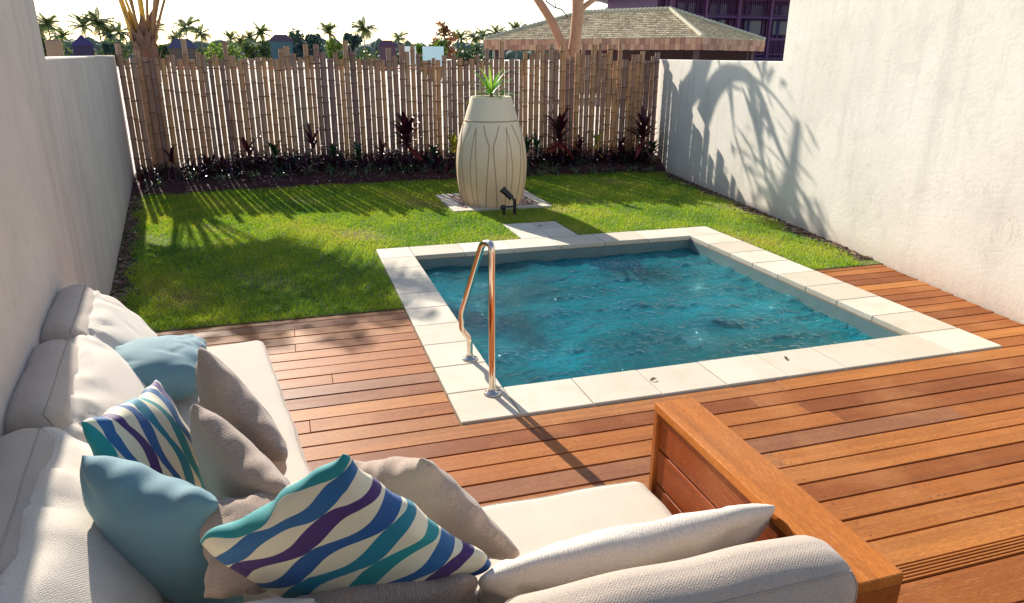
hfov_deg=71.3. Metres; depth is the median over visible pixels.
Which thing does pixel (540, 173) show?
grass tuft
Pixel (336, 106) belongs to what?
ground
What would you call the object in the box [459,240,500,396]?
pool handrail
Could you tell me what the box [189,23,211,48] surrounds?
distant palm
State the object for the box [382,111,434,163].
cordyline plant
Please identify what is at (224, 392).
throw pillow
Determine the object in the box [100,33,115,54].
dark bush
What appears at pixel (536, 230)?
stone step
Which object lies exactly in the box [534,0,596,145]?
forked tree
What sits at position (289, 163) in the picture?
ground cover
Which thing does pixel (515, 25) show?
distant palm
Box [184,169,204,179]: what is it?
grass tuft
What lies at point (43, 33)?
distant palm
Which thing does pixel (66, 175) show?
boundary wall
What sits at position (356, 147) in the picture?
shrub
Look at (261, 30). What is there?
distant palm
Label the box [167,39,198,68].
hut
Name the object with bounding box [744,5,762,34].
window
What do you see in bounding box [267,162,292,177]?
grass tuft
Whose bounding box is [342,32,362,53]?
feathery tree
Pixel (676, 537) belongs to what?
back pillow
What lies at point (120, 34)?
distant palm
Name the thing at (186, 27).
distant palm
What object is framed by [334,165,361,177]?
grass tuft
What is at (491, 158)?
urn planter
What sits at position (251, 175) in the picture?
grass tuft
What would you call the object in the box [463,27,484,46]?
distant palm
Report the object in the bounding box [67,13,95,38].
distant palm
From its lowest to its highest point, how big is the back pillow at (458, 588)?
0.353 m
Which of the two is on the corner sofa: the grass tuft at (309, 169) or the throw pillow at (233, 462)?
the throw pillow at (233, 462)
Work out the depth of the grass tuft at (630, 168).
12.27 m
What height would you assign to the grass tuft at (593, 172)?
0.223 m
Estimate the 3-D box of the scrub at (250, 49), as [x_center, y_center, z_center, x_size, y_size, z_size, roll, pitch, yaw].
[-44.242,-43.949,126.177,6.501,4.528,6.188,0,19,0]
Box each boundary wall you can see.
[0,0,133,436]
[654,0,1023,323]
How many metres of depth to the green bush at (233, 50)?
105.54 m
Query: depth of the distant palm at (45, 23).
137.07 m
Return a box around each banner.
[404,46,417,106]
[422,46,443,66]
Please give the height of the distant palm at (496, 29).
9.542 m
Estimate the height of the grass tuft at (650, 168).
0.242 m
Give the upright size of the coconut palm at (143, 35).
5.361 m
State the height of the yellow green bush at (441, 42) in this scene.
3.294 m
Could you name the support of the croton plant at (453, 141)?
on the mulch bed
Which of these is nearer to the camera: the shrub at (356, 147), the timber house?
the shrub at (356, 147)
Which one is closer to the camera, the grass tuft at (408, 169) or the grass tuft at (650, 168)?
the grass tuft at (408, 169)
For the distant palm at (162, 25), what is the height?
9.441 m
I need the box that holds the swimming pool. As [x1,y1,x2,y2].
[376,226,1001,425]
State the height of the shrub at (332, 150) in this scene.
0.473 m
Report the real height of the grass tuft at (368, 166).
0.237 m
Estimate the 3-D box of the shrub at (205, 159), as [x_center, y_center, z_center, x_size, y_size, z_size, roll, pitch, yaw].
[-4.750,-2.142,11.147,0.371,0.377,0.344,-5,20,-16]
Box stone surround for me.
[436,190,552,212]
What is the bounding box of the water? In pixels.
[424,248,874,388]
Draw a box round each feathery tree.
[287,28,326,66]
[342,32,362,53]
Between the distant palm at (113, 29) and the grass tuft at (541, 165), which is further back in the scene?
the distant palm at (113, 29)
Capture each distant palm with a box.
[37,12,63,37]
[38,21,49,38]
[49,27,74,54]
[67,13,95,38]
[79,6,119,46]
[97,24,121,42]
[109,21,128,49]
[156,20,164,41]
[165,26,185,41]
[172,16,200,38]
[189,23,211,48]
[221,29,240,55]
[229,33,251,56]
[239,29,257,42]
[251,21,272,42]
[316,21,337,41]
[351,16,378,47]
[391,30,408,45]
[453,30,470,46]
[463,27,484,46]
[474,29,491,55]
[484,23,505,35]
[508,21,526,59]
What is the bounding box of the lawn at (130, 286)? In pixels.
[110,172,882,331]
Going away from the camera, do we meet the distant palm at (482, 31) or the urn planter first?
the urn planter
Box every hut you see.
[71,35,94,55]
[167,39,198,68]
[268,34,293,68]
[378,40,396,69]
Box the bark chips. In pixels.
[110,157,871,310]
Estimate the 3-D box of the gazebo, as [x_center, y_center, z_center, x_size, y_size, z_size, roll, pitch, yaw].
[5.149,-11.613,33.526,11.053,4.011,7.135,14,23,35]
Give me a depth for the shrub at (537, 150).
12.23 m
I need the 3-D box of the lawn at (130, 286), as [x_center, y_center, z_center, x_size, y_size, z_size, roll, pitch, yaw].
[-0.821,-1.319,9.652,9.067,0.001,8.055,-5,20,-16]
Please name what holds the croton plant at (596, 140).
on the mulch bed
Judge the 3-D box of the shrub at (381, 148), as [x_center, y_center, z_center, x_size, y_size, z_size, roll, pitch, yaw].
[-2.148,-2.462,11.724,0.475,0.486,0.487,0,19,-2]
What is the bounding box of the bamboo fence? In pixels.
[114,39,659,176]
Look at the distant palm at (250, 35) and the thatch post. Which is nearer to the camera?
the thatch post
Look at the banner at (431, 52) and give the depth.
26.29 m
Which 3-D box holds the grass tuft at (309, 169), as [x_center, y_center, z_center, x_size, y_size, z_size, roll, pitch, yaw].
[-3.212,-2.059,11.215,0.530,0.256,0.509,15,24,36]
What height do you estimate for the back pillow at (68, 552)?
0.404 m
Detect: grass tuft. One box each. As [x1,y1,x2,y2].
[145,177,168,185]
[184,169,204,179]
[205,169,234,181]
[240,167,267,177]
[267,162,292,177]
[297,163,326,175]
[323,161,341,176]
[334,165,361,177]
[354,160,375,173]
[382,163,395,174]
[394,160,422,172]
[530,167,548,177]
[537,159,555,168]
[546,162,567,174]
[568,164,593,174]
[583,164,606,175]
[604,162,619,173]
[624,162,641,172]
[640,165,659,172]
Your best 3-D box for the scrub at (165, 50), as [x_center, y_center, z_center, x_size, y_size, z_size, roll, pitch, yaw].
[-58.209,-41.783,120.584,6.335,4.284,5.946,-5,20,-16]
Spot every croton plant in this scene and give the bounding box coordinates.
[441,132,457,166]
[587,130,610,159]
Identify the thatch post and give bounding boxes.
[45,39,63,56]
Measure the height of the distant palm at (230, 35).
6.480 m
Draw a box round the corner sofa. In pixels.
[0,284,903,602]
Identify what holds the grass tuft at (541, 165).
on the mulch bed
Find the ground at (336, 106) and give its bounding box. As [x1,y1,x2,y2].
[116,58,651,173]
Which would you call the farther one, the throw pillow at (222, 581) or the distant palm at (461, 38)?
the distant palm at (461, 38)
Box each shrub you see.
[200,153,216,172]
[259,137,286,169]
[322,140,344,161]
[347,141,370,166]
[368,137,390,165]
[422,143,441,157]
[527,131,546,160]
[574,135,588,156]
[642,138,662,165]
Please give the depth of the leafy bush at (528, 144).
11.88 m
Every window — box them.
[678,3,694,12]
[708,4,726,23]
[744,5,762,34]
[771,6,789,34]
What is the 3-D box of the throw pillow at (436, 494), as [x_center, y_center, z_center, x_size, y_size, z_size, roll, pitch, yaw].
[-0.246,0.601,2.088,0.256,0.522,0.541,-18,26,-42]
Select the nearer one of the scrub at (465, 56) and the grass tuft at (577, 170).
the grass tuft at (577, 170)
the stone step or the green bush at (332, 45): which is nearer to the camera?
the stone step
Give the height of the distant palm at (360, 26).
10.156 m
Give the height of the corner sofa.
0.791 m
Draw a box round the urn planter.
[456,95,526,206]
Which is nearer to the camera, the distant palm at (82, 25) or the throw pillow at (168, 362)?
the throw pillow at (168, 362)
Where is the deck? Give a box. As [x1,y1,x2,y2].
[156,264,1023,602]
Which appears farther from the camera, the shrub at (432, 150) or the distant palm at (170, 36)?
the distant palm at (170, 36)
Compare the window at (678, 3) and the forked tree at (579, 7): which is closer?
the forked tree at (579, 7)
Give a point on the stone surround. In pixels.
(453, 202)
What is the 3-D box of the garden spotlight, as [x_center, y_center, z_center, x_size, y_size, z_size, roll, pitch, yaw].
[-0.049,-1.242,8.908,0.212,0.394,0.107,-2,19,-8]
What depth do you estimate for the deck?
3.83 m
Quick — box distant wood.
[46,36,559,59]
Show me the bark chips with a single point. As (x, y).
(124, 258)
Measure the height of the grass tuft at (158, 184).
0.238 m
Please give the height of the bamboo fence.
2.174 m
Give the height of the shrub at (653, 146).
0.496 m
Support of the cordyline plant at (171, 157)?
on the mulch bed
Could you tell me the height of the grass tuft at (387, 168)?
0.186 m
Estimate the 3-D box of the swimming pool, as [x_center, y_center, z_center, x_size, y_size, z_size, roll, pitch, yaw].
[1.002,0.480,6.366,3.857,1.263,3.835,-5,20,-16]
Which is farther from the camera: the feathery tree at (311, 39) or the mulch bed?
the feathery tree at (311, 39)
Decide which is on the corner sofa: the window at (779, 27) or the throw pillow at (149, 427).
the throw pillow at (149, 427)
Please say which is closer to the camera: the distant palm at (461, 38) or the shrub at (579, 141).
the shrub at (579, 141)
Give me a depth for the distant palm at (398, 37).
180.45 m
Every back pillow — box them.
[0,427,164,602]
[64,335,146,443]
[88,291,157,348]
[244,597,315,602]
[296,573,477,602]
[476,503,774,602]
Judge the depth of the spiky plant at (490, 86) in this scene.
9.15 m
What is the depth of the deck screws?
4.06 m
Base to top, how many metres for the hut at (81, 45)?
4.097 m
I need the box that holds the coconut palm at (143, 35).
[118,0,168,168]
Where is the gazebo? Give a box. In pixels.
[484,6,765,96]
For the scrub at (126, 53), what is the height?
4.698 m
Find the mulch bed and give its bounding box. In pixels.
[131,145,665,195]
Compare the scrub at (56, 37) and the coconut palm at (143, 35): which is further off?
the scrub at (56, 37)
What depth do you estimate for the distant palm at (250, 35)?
150.01 m
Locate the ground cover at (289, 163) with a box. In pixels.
[131,141,658,188]
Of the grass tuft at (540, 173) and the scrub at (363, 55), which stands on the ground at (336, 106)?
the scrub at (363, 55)
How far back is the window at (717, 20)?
48.46 m
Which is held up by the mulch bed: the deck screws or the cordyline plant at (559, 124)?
the cordyline plant at (559, 124)
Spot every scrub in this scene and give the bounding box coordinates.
[41,34,72,56]
[95,38,132,65]
[157,43,170,62]
[196,43,222,65]
[240,39,271,65]
[356,48,398,65]
[451,43,492,65]
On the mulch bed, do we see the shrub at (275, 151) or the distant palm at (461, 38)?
the shrub at (275, 151)
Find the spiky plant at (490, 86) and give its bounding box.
[459,64,523,101]
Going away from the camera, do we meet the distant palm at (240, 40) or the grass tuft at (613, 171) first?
the grass tuft at (613, 171)
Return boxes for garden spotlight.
[500,186,515,214]
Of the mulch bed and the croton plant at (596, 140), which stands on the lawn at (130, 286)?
the mulch bed
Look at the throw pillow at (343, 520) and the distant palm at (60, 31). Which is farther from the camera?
the distant palm at (60, 31)
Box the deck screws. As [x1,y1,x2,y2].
[225,274,1020,535]
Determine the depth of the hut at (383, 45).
93.31 m
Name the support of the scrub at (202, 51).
on the ground at (336, 106)
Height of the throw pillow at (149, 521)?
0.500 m
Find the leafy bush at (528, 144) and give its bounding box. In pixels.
[524,132,539,169]
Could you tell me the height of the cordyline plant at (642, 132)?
0.987 m
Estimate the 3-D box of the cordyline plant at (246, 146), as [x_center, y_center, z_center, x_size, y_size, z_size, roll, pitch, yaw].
[-4.161,-2.345,11.167,0.662,0.661,0.610,-5,20,-16]
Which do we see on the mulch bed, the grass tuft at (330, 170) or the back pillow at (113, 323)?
the grass tuft at (330, 170)
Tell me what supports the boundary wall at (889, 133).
on the ground at (336, 106)
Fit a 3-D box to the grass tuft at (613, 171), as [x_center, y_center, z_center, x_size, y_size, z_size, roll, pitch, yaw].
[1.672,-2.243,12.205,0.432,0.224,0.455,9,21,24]
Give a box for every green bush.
[203,38,248,67]
[325,38,349,70]
[415,38,447,75]
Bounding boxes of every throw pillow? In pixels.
[80,455,244,602]
[81,380,205,489]
[114,334,206,400]
[190,404,289,497]
[195,347,287,474]
[199,492,276,598]
[200,454,490,597]
[353,456,519,559]
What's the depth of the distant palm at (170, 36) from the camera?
153.19 m
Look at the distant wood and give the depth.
397.65 m
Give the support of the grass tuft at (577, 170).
on the mulch bed
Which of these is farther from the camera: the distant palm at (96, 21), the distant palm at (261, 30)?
the distant palm at (261, 30)
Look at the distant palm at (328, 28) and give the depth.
156.35 m
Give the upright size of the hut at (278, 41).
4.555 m
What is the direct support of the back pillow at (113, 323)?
on the corner sofa
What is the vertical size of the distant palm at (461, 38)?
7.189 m
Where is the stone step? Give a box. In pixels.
[504,221,576,238]
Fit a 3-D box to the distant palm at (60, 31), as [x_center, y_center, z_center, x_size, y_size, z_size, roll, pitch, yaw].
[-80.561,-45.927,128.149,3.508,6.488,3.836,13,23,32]
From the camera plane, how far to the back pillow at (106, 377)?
2.86 m
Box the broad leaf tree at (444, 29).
[431,19,458,79]
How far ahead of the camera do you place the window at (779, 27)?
50.09 m
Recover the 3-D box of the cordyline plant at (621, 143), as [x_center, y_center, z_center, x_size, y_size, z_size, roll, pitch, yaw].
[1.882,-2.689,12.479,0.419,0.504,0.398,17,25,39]
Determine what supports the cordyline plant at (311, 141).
on the mulch bed
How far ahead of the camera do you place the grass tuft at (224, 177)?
10.83 m
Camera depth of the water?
5.92 m
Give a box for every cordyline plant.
[162,145,185,177]
[232,131,264,170]
[292,121,331,165]
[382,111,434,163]
[528,104,587,162]
[613,136,628,157]
[619,106,666,161]
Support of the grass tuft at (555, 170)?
on the mulch bed
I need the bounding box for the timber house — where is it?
[595,0,789,60]
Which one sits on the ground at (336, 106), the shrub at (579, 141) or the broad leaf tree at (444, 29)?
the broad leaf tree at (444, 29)
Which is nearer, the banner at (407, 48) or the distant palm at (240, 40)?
the banner at (407, 48)

